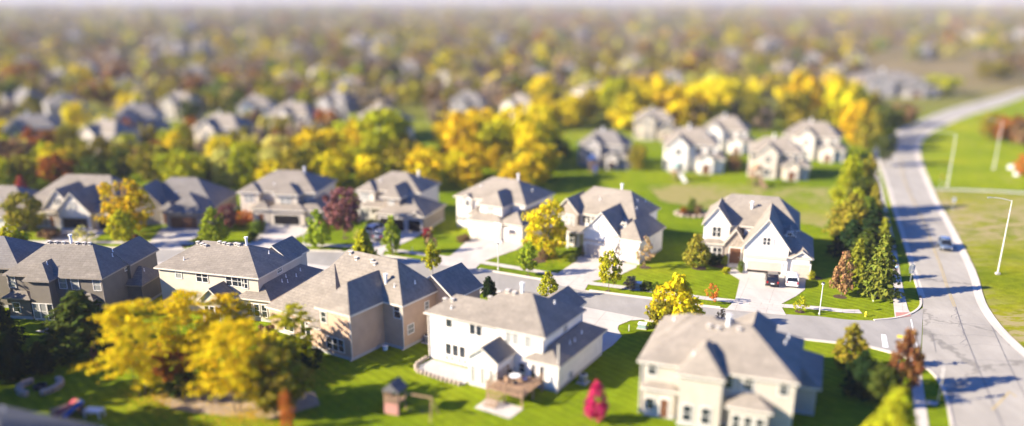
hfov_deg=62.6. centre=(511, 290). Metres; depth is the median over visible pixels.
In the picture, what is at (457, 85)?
woodland tree
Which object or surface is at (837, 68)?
house
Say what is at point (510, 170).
woodland tree
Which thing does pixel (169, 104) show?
house
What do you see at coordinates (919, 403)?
sidewalk
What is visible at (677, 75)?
house
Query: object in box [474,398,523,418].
concrete pad
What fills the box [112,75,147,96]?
house
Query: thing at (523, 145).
woodland tree
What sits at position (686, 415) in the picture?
window
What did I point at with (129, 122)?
woodland tree
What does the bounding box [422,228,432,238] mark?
shrub
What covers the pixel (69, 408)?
toy slide
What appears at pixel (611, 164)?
front door
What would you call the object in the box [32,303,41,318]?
window
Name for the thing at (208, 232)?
deciduous tree
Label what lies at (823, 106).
woodland tree
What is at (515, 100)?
house
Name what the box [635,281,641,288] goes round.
utility box
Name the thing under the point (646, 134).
window
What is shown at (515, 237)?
garage door
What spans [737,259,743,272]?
columnar tree
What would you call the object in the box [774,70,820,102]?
woodland tree
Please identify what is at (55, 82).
woodland tree
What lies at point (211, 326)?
honey locust tree
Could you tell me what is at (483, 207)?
house
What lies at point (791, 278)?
parked car
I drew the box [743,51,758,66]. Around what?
woodland tree
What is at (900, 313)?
tactile paving
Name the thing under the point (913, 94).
front door
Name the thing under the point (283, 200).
window
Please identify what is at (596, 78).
woodland tree
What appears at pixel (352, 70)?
woodland tree
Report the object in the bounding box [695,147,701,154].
window
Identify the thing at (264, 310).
window
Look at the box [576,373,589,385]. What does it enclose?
air conditioner
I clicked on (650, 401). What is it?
window
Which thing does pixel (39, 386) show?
fire pit
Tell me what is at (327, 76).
woodland tree
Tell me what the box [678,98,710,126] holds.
woodland tree
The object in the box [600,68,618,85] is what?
woodland tree
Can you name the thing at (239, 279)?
window
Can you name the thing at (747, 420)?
window
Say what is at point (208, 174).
woodland tree
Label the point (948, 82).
woodland tree
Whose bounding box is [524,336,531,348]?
window
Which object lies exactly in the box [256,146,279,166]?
woodland tree
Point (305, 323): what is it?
window
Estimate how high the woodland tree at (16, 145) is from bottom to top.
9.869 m
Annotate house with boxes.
[0,87,47,113]
[0,185,39,229]
[0,236,44,307]
[0,405,97,425]
[1,111,63,144]
[1,234,161,320]
[12,55,47,71]
[33,174,139,230]
[41,68,70,85]
[41,91,94,120]
[60,32,86,44]
[68,24,87,35]
[76,59,103,79]
[77,117,140,154]
[100,50,128,67]
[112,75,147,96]
[114,100,171,139]
[133,177,238,228]
[146,36,162,45]
[147,49,167,62]
[153,236,323,322]
[155,36,180,47]
[158,90,205,120]
[163,40,191,59]
[178,63,210,78]
[179,24,196,34]
[183,21,198,27]
[190,40,219,59]
[191,110,256,144]
[236,166,340,226]
[237,93,276,122]
[239,48,259,62]
[264,249,483,361]
[266,99,318,133]
[275,72,306,95]
[287,41,314,60]
[308,64,341,77]
[316,89,361,120]
[332,74,372,91]
[346,33,370,48]
[353,103,414,139]
[355,170,446,231]
[363,53,384,68]
[372,35,396,51]
[399,61,424,78]
[423,282,607,408]
[424,70,462,92]
[449,89,490,116]
[453,173,555,243]
[491,32,512,47]
[500,92,532,120]
[522,67,546,81]
[554,62,581,81]
[556,183,665,264]
[571,81,605,109]
[574,27,593,39]
[577,127,633,169]
[589,63,615,74]
[620,55,641,69]
[633,106,678,140]
[637,310,823,425]
[662,69,684,87]
[662,123,725,174]
[702,194,813,278]
[703,113,755,154]
[724,48,741,60]
[747,133,810,180]
[755,36,786,54]
[773,60,796,72]
[782,118,847,162]
[802,51,825,67]
[818,65,850,75]
[843,52,869,70]
[844,69,942,97]
[912,43,936,58]
[964,28,988,42]
[1013,28,1023,41]
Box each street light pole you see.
[940,132,955,186]
[987,119,1002,168]
[987,197,1011,274]
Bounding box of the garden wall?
[414,355,461,385]
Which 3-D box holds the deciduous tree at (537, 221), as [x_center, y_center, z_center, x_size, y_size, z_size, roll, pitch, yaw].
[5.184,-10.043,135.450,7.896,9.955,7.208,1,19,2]
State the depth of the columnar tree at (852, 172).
160.78 m
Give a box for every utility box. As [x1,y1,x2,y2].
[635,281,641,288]
[637,321,647,329]
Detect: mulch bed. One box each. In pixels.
[155,381,319,417]
[532,256,545,262]
[639,266,650,268]
[677,210,704,217]
[692,266,705,269]
[709,263,729,267]
[833,294,846,298]
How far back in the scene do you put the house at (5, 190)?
156.60 m
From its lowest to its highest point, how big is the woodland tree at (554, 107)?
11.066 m
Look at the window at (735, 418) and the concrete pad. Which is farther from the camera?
the concrete pad
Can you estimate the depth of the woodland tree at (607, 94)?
277.66 m
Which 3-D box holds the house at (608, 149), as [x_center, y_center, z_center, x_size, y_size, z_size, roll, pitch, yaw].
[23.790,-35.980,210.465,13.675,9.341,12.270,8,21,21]
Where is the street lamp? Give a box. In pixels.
[818,282,824,314]
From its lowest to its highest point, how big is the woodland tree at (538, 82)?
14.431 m
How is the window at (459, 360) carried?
in the house at (552, 342)
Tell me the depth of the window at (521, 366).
92.33 m
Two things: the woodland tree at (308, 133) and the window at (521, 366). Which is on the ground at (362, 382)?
the woodland tree at (308, 133)
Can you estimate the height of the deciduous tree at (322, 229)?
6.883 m
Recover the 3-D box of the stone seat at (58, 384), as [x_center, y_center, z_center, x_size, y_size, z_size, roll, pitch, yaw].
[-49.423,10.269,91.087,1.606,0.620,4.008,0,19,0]
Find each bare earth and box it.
[654,186,753,204]
[800,212,829,221]
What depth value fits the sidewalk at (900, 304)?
125.05 m
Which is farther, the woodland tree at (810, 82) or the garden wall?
the woodland tree at (810, 82)
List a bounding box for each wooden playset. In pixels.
[381,376,439,422]
[588,154,598,173]
[671,162,697,181]
[748,163,766,188]
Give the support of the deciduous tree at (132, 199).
on the ground at (362, 382)
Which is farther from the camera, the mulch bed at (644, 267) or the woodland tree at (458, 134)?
the woodland tree at (458, 134)
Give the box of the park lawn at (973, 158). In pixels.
[920,98,1023,190]
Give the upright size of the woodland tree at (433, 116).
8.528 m
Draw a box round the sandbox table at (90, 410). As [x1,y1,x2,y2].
[82,407,104,418]
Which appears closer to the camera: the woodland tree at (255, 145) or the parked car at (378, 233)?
the parked car at (378, 233)
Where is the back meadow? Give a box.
[648,183,865,228]
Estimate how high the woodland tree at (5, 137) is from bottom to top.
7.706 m
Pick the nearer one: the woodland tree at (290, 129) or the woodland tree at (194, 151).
the woodland tree at (194, 151)
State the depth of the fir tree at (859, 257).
122.87 m
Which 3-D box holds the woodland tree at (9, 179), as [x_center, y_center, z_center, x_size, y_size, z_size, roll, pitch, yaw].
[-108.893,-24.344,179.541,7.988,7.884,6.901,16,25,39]
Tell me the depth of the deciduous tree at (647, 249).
129.97 m
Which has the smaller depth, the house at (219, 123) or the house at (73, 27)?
the house at (219, 123)
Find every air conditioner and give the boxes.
[421,333,429,344]
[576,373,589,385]
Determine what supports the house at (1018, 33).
on the ground at (362, 382)
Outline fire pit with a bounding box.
[32,382,47,390]
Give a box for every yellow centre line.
[900,163,953,305]
[901,162,955,306]
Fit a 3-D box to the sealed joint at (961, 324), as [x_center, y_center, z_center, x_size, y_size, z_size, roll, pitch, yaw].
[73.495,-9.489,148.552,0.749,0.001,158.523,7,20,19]
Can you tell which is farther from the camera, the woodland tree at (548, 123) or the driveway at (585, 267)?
the woodland tree at (548, 123)
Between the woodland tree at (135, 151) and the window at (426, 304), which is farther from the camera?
the woodland tree at (135, 151)
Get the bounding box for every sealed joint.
[901,160,1002,425]
[944,208,1023,393]
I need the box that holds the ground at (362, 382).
[0,2,1023,425]
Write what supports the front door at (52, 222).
in the house at (71, 201)
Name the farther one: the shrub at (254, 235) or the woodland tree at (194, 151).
the woodland tree at (194, 151)
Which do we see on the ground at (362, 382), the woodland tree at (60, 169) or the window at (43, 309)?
the woodland tree at (60, 169)
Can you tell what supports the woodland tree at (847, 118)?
on the ground at (362, 382)
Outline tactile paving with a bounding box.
[896,312,910,317]
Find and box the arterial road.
[880,90,1023,425]
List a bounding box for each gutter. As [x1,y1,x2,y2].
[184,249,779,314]
[480,289,912,359]
[878,89,1023,298]
[915,96,1023,356]
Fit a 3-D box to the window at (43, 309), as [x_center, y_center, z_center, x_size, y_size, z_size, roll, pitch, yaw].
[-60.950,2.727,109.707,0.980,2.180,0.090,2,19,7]
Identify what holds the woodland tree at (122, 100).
on the ground at (362, 382)
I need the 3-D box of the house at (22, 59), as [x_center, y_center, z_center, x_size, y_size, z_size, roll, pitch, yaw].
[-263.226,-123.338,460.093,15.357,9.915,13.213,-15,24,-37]
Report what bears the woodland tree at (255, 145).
on the ground at (362, 382)
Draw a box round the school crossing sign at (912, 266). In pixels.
[909,263,915,280]
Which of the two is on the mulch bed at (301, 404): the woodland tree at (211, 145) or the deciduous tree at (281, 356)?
the deciduous tree at (281, 356)
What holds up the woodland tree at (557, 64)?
on the ground at (362, 382)
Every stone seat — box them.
[15,378,33,396]
[39,376,64,395]
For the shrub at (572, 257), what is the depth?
133.95 m
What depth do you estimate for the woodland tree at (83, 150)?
196.87 m
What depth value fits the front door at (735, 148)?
225.36 m
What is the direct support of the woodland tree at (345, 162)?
on the ground at (362, 382)
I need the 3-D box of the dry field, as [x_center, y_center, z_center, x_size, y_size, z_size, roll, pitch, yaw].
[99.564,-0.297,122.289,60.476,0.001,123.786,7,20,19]
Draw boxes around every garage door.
[170,217,197,227]
[475,226,498,240]
[509,231,520,243]
[586,244,613,258]
[625,249,638,263]
[747,260,781,271]
[792,264,809,278]
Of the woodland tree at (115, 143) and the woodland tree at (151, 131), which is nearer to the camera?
the woodland tree at (115, 143)
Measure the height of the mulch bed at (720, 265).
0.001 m
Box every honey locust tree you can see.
[73,298,192,396]
[147,289,226,371]
[181,316,287,411]
[185,321,239,380]
[195,292,262,358]
[262,301,321,361]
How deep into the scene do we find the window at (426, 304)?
103.02 m
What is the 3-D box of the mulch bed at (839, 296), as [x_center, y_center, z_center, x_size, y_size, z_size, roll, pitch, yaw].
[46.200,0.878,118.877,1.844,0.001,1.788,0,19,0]
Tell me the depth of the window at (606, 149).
207.41 m
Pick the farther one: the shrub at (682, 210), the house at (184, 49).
the house at (184, 49)
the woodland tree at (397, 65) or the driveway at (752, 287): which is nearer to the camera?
the driveway at (752, 287)
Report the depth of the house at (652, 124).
248.33 m
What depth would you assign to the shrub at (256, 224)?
149.99 m
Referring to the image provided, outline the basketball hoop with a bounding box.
[494,223,502,242]
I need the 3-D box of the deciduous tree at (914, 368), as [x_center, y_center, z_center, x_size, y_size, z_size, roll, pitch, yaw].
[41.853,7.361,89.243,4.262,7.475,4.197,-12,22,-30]
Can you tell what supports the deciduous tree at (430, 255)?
on the ground at (362, 382)
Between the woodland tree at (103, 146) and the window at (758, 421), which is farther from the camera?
the woodland tree at (103, 146)
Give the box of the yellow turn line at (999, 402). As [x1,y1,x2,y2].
[991,391,1016,409]
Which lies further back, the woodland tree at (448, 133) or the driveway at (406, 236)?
the woodland tree at (448, 133)
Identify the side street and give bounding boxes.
[156,249,922,357]
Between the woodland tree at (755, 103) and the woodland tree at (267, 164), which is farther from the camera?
the woodland tree at (755, 103)
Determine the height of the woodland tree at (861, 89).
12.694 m
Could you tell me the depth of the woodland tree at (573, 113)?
265.21 m
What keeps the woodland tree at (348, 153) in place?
on the ground at (362, 382)
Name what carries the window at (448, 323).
in the house at (552, 342)
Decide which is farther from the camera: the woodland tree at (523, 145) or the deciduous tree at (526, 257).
the woodland tree at (523, 145)
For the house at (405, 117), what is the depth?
246.30 m
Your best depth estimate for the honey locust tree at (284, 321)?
93.65 m
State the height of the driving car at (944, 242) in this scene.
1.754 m
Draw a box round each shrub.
[35,228,67,240]
[159,366,202,399]
[246,231,262,241]
[250,220,265,233]
[254,324,277,345]
[261,354,303,375]
[293,345,323,368]
[364,218,382,229]
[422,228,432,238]
[456,233,471,241]
[537,247,548,259]
[568,253,577,262]
[576,246,584,256]
[623,276,636,288]
[639,280,652,291]
[650,282,660,292]
[680,207,688,214]
[693,204,702,213]
[705,253,723,265]
[720,267,730,273]
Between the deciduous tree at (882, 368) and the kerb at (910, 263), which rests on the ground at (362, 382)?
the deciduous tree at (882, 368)
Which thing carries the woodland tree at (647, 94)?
on the ground at (362, 382)
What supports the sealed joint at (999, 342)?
on the arterial road
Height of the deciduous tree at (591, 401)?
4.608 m
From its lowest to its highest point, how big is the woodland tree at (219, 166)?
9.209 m
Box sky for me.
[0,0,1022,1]
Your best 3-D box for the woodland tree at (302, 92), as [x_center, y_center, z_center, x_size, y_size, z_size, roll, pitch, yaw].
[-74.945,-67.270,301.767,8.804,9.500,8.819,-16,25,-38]
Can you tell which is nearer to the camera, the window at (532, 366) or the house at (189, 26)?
the window at (532, 366)
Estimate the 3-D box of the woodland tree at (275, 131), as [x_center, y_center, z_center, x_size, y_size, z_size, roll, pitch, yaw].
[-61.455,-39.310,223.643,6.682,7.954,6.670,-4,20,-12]
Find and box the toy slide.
[49,398,86,417]
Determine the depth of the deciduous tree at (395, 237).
136.72 m
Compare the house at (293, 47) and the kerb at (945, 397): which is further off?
the house at (293, 47)
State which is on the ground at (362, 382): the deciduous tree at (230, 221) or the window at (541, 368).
the deciduous tree at (230, 221)
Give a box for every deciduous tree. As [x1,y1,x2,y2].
[0,192,47,231]
[0,223,31,239]
[68,225,95,240]
[90,341,100,364]
[93,177,154,231]
[103,208,136,242]
[149,336,194,383]
[197,206,229,240]
[214,203,237,227]
[235,209,252,225]
[241,340,316,416]
[303,209,331,247]
[322,186,363,237]
[380,215,400,254]
[420,242,441,270]
[424,226,437,247]
[515,242,537,270]
[520,196,567,254]
[537,271,558,296]
[583,380,609,421]
[598,248,622,290]
[636,235,655,265]
[644,299,672,328]
[645,272,705,320]
[682,233,711,267]
[705,283,718,301]
[716,309,726,318]
[793,295,809,310]
[828,250,856,295]
[831,322,870,372]
[867,360,903,405]
[875,128,898,165]
[886,328,925,389]
[977,112,1007,138]
[989,115,1023,142]
[1009,119,1023,144]
[1014,154,1023,175]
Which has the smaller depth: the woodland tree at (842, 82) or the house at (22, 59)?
the woodland tree at (842, 82)
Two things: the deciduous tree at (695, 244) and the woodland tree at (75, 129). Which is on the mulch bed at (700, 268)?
the deciduous tree at (695, 244)
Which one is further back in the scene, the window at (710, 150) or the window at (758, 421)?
the window at (710, 150)
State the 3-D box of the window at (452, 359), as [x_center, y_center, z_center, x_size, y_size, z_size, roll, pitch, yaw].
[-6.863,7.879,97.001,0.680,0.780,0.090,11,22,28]
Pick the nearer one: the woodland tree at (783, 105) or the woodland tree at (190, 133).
the woodland tree at (190, 133)
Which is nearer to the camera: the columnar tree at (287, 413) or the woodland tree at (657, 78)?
the columnar tree at (287, 413)
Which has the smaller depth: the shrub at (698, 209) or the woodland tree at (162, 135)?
the shrub at (698, 209)
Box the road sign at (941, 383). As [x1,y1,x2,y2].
[937,367,943,402]
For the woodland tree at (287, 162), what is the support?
on the ground at (362, 382)
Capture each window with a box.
[6,276,16,287]
[12,302,21,312]
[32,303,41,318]
[39,303,47,318]
[46,303,54,319]
[53,198,60,204]
[58,278,67,288]
[68,202,75,208]
[70,279,79,289]
[92,280,101,290]
[139,119,144,124]
[175,271,182,278]
[195,273,208,282]
[203,131,208,136]
[225,276,238,286]
[237,278,244,287]
[241,278,248,288]
[244,194,253,202]
[246,303,252,315]
[253,303,260,316]
[261,304,267,317]
[280,197,290,203]
[283,316,294,332]
[300,322,310,333]
[320,310,326,323]
[326,335,344,353]
[360,192,368,200]
[360,208,368,216]
[388,199,393,205]
[393,306,400,319]
[407,322,414,334]
[424,300,428,309]
[445,319,452,328]
[445,342,451,355]
[445,354,449,360]
[450,356,454,362]
[452,344,458,356]
[457,357,461,363]
[459,345,465,358]
[463,359,467,365]
[465,199,469,206]
[469,324,482,336]
[470,364,475,382]
[479,366,485,385]
[487,207,493,213]
[488,368,493,384]
[505,332,518,345]
[518,362,525,372]
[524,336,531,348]
[530,363,535,377]
[539,365,544,380]
[563,324,567,332]
[564,214,568,224]
[569,233,573,243]
[569,370,572,379]
[570,214,574,224]
[579,156,583,162]
[582,215,586,222]
[586,216,590,223]
[590,147,594,153]
[604,147,609,152]
[614,147,619,152]
[644,132,650,137]
[645,396,655,409]
[647,364,657,375]
[664,159,667,166]
[675,148,680,155]
[681,403,692,421]
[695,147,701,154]
[699,406,711,425]
[707,148,713,153]
[712,226,721,237]
[712,247,717,254]
[716,247,721,255]
[722,376,733,389]
[728,132,733,137]
[730,413,740,425]
[742,415,752,425]
[743,378,754,390]
[751,153,757,159]
[754,417,764,425]
[762,168,770,175]
[762,237,770,245]
[764,156,770,162]
[778,383,789,396]
[780,155,786,161]
[792,155,798,160]
[802,151,808,157]
[803,139,808,145]
[816,139,821,144]
[877,83,885,86]
[878,91,886,94]
[897,82,906,85]
[914,82,923,85]
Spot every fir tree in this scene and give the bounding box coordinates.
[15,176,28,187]
[351,229,379,255]
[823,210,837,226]
[826,219,863,257]
[839,227,881,262]
[839,238,869,283]
[854,233,905,300]
[861,208,897,246]
[862,385,918,425]
[869,183,885,216]
[875,217,895,249]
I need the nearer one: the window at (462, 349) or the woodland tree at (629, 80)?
the window at (462, 349)
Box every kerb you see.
[109,247,719,307]
[496,292,911,360]
[873,295,921,319]
[877,89,1022,296]
[918,96,1023,350]
[923,365,953,425]
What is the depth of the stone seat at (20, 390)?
90.20 m
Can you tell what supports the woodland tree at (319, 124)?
on the ground at (362, 382)
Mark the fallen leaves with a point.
(240, 415)
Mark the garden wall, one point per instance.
(430, 374)
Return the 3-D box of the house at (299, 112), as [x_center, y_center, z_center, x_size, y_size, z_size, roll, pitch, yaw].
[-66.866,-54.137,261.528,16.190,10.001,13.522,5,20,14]
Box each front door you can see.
[48,215,55,226]
[161,212,166,223]
[257,213,265,225]
[608,161,614,169]
[658,397,669,417]
[662,133,668,140]
[701,164,709,173]
[728,247,741,263]
[732,146,739,152]
[787,171,795,180]
[823,153,830,161]
[910,91,922,97]
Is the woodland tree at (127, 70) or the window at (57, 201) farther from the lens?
the woodland tree at (127, 70)
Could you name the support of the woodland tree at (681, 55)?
on the ground at (362, 382)
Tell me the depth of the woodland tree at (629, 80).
288.93 m
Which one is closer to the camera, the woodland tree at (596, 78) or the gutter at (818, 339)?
the gutter at (818, 339)
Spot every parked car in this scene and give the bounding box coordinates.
[365,223,384,233]
[372,227,389,238]
[764,271,779,286]
[784,271,799,286]
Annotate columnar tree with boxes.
[278,389,295,425]
[686,197,696,212]
[720,254,727,264]
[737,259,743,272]
[807,270,815,279]
[829,148,863,208]
[860,152,879,190]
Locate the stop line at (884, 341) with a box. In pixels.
[881,334,888,347]
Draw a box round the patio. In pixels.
[419,359,468,384]
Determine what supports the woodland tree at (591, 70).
on the ground at (362, 382)
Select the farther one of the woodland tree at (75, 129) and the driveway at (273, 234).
the woodland tree at (75, 129)
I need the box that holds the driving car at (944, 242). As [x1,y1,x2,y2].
[937,236,953,250]
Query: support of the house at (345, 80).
on the ground at (362, 382)
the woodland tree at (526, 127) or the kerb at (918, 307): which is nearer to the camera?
the kerb at (918, 307)
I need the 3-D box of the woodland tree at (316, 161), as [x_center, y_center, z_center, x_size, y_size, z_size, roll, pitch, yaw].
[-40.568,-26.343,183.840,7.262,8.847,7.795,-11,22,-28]
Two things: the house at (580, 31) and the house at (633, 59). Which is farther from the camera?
the house at (580, 31)
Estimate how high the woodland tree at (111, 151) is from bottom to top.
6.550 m
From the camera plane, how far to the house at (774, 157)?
195.06 m
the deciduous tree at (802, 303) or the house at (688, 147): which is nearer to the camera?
the deciduous tree at (802, 303)
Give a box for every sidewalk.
[33,241,860,312]
[873,125,910,316]
[912,373,928,425]
[926,400,937,404]
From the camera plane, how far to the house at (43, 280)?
110.52 m
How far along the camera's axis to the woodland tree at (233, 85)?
304.38 m
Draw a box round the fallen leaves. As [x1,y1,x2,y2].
[87,231,652,425]
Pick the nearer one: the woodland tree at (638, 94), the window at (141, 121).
the window at (141, 121)
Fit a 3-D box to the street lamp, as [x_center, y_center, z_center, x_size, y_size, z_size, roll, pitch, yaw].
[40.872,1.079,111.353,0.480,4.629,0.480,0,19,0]
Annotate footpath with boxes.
[933,188,1023,193]
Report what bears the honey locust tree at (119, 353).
on the ground at (362, 382)
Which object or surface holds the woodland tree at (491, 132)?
on the ground at (362, 382)
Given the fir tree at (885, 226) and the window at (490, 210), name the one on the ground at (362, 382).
the fir tree at (885, 226)
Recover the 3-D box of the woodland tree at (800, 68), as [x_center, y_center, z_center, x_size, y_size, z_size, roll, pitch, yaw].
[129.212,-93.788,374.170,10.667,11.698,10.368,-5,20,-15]
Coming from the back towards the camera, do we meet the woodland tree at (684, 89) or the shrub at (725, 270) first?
the woodland tree at (684, 89)
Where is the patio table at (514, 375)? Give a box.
[509,373,520,382]
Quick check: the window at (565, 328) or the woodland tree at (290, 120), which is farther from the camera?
the woodland tree at (290, 120)
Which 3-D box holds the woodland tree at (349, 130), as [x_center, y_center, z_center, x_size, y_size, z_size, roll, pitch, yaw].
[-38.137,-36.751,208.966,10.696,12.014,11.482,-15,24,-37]
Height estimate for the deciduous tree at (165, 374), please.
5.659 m
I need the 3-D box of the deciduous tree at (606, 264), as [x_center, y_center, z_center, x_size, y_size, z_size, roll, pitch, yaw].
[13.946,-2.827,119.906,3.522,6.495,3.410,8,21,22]
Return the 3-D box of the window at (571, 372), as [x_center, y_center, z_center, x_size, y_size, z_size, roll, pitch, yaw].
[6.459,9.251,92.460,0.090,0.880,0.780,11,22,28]
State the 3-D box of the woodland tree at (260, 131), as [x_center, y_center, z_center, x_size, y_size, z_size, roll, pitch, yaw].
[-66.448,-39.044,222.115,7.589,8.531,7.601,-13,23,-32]
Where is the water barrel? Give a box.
[382,344,387,350]
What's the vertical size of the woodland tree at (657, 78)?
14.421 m
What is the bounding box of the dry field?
[934,190,1023,346]
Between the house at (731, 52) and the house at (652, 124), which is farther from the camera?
the house at (731, 52)
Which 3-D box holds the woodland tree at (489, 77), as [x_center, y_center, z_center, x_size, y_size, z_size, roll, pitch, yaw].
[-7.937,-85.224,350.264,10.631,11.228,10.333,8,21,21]
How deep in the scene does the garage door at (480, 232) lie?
146.41 m
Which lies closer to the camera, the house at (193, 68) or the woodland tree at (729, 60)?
the house at (193, 68)
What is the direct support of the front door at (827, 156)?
in the house at (820, 141)
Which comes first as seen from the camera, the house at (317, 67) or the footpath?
the footpath
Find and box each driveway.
[43,229,103,243]
[151,228,199,249]
[251,226,307,247]
[307,263,329,269]
[351,231,422,255]
[424,237,522,268]
[540,254,636,290]
[583,307,644,351]
[727,268,805,314]
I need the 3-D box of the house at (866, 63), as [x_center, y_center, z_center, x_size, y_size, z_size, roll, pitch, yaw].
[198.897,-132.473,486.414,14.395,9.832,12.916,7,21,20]
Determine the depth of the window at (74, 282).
109.32 m
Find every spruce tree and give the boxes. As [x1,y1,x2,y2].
[0,299,29,344]
[25,289,136,365]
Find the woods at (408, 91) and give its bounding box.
[0,0,1023,113]
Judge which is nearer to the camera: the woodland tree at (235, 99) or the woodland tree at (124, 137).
the woodland tree at (124, 137)
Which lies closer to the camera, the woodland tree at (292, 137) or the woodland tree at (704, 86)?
the woodland tree at (292, 137)
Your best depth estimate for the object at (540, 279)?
126.47 m
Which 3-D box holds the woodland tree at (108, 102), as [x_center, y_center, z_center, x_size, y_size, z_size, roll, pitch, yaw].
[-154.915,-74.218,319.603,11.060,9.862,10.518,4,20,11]
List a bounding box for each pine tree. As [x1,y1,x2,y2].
[0,331,35,384]
[28,341,56,374]
[480,276,497,297]
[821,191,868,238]
[838,176,871,200]
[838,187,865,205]
[838,348,886,401]
[858,195,888,219]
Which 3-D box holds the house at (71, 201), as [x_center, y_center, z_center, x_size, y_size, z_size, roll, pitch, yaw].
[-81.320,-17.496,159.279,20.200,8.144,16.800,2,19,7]
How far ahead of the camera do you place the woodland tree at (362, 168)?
184.15 m
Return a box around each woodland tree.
[0,98,20,121]
[0,119,8,134]
[0,133,20,154]
[0,136,36,175]
[0,156,19,185]
[7,154,41,187]
[8,105,31,119]
[9,138,39,159]
[17,126,58,155]
[19,95,43,112]
[22,62,40,73]
[27,140,60,171]
[34,149,75,184]
[36,142,75,179]
[49,75,72,92]
[50,160,75,176]
[53,127,77,147]
[56,123,80,147]
[60,100,92,127]
[61,138,88,152]
[64,151,90,173]
[70,147,95,163]
[72,65,96,81]
[73,154,118,177]
[77,135,111,165]
[78,121,92,138]
[90,113,115,122]
[91,82,118,105]
[107,143,124,158]
[107,145,133,178]
[110,137,125,153]
[112,64,133,80]
[112,133,137,146]
[113,90,141,110]
[117,141,143,170]
[119,117,136,126]
[126,142,165,181]
[129,144,153,165]
[138,124,157,144]
[149,140,165,150]
[152,145,192,180]
[156,123,193,148]
[157,146,171,177]
[163,131,183,146]
[163,140,183,152]
[163,151,209,179]
[169,137,199,152]
[177,97,202,123]
[177,147,203,168]
[178,124,194,140]
[183,116,196,141]
[190,138,216,154]
[201,156,222,181]
[202,133,238,151]
[203,134,240,158]
[207,147,242,187]
[212,66,231,79]
[220,149,243,172]
[226,82,248,105]
[226,87,247,114]
[226,146,262,189]
[228,124,249,140]
[229,141,259,164]
[233,139,262,153]
[238,108,262,123]
[241,133,262,146]
[241,152,256,172]
[244,73,259,87]
[249,126,270,142]
[254,151,277,174]
[254,159,282,179]
[255,115,278,136]
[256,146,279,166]
[261,134,296,154]
[268,128,292,151]
[269,127,283,143]
[270,115,293,134]
[275,147,312,171]
[278,116,296,129]
[284,90,297,100]
[286,122,305,136]
[287,132,302,145]
[290,126,341,148]
[292,89,315,105]
[297,64,307,77]
[300,139,331,172]
[309,121,325,131]
[309,150,343,177]
[313,108,341,129]
[314,69,331,83]
[314,154,347,188]
[327,143,356,177]
[327,150,350,182]
[333,112,376,146]
[335,118,382,151]
[343,66,365,77]
[348,146,372,170]
[352,154,382,182]
[355,106,410,164]
[358,85,386,108]
[359,108,414,159]
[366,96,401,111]
[379,150,407,173]
[381,158,404,174]
[384,132,419,153]
[387,60,403,75]
[391,152,423,172]
[403,148,446,181]
[406,144,437,176]
[425,100,448,123]
[432,109,469,146]
[432,110,484,157]
[443,149,474,183]
[451,139,491,170]
[451,156,483,187]
[453,69,474,87]
[454,77,469,92]
[456,117,493,148]
[464,56,482,71]
[464,107,500,138]
[471,118,513,162]
[480,84,504,110]
[482,71,501,88]
[483,144,503,169]
[490,120,527,154]
[491,103,542,131]
[496,151,520,174]
[496,161,534,183]
[500,60,524,75]
[505,121,547,156]
[509,148,540,179]
[514,130,546,155]
[514,137,550,169]
[516,151,551,185]
[519,102,565,143]
[525,95,559,126]
[526,73,555,96]
[530,84,567,123]
[535,143,563,176]
[541,55,548,62]
[550,138,572,158]
[552,56,570,74]
[553,78,569,91]
[558,91,584,129]
[559,88,569,95]
[566,91,592,124]
[567,72,592,90]
[575,63,598,83]
[579,86,603,120]
[584,87,605,110]
[590,70,600,82]
[598,75,628,120]
[599,62,616,79]
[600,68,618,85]
[605,93,648,131]
[610,84,645,128]
[613,76,640,107]
[627,142,647,169]
[629,75,653,104]
[631,85,662,108]
[640,66,653,84]
[643,73,669,107]
[644,53,657,66]
[650,81,686,125]
[665,77,685,98]
[670,82,693,100]
[671,53,685,61]
[671,88,710,126]
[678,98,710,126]
[683,69,702,87]
[684,76,727,118]
[702,69,724,86]
[704,86,734,122]
[709,85,729,105]
[711,53,731,71]
[714,68,726,78]
[716,75,739,100]
[717,99,745,118]
[720,57,741,72]
[722,62,745,77]
[724,74,746,99]
[726,151,743,170]
[735,89,768,127]
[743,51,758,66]
[744,76,761,94]
[751,104,775,130]
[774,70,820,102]
[775,87,814,130]
[779,88,803,122]
[792,76,827,120]
[794,66,813,74]
[815,74,847,104]
[815,85,845,119]
[818,84,860,128]
[821,74,837,89]
[840,99,872,146]
[846,84,871,107]
[847,77,865,94]
[847,80,859,100]
[848,55,863,66]
[854,109,885,151]
[861,88,882,110]
[870,103,907,137]
[893,102,921,125]
[923,74,965,93]
[973,61,1020,79]
[1000,53,1023,71]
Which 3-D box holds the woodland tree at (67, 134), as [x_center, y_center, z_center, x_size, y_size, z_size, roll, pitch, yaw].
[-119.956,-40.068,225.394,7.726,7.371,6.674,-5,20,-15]

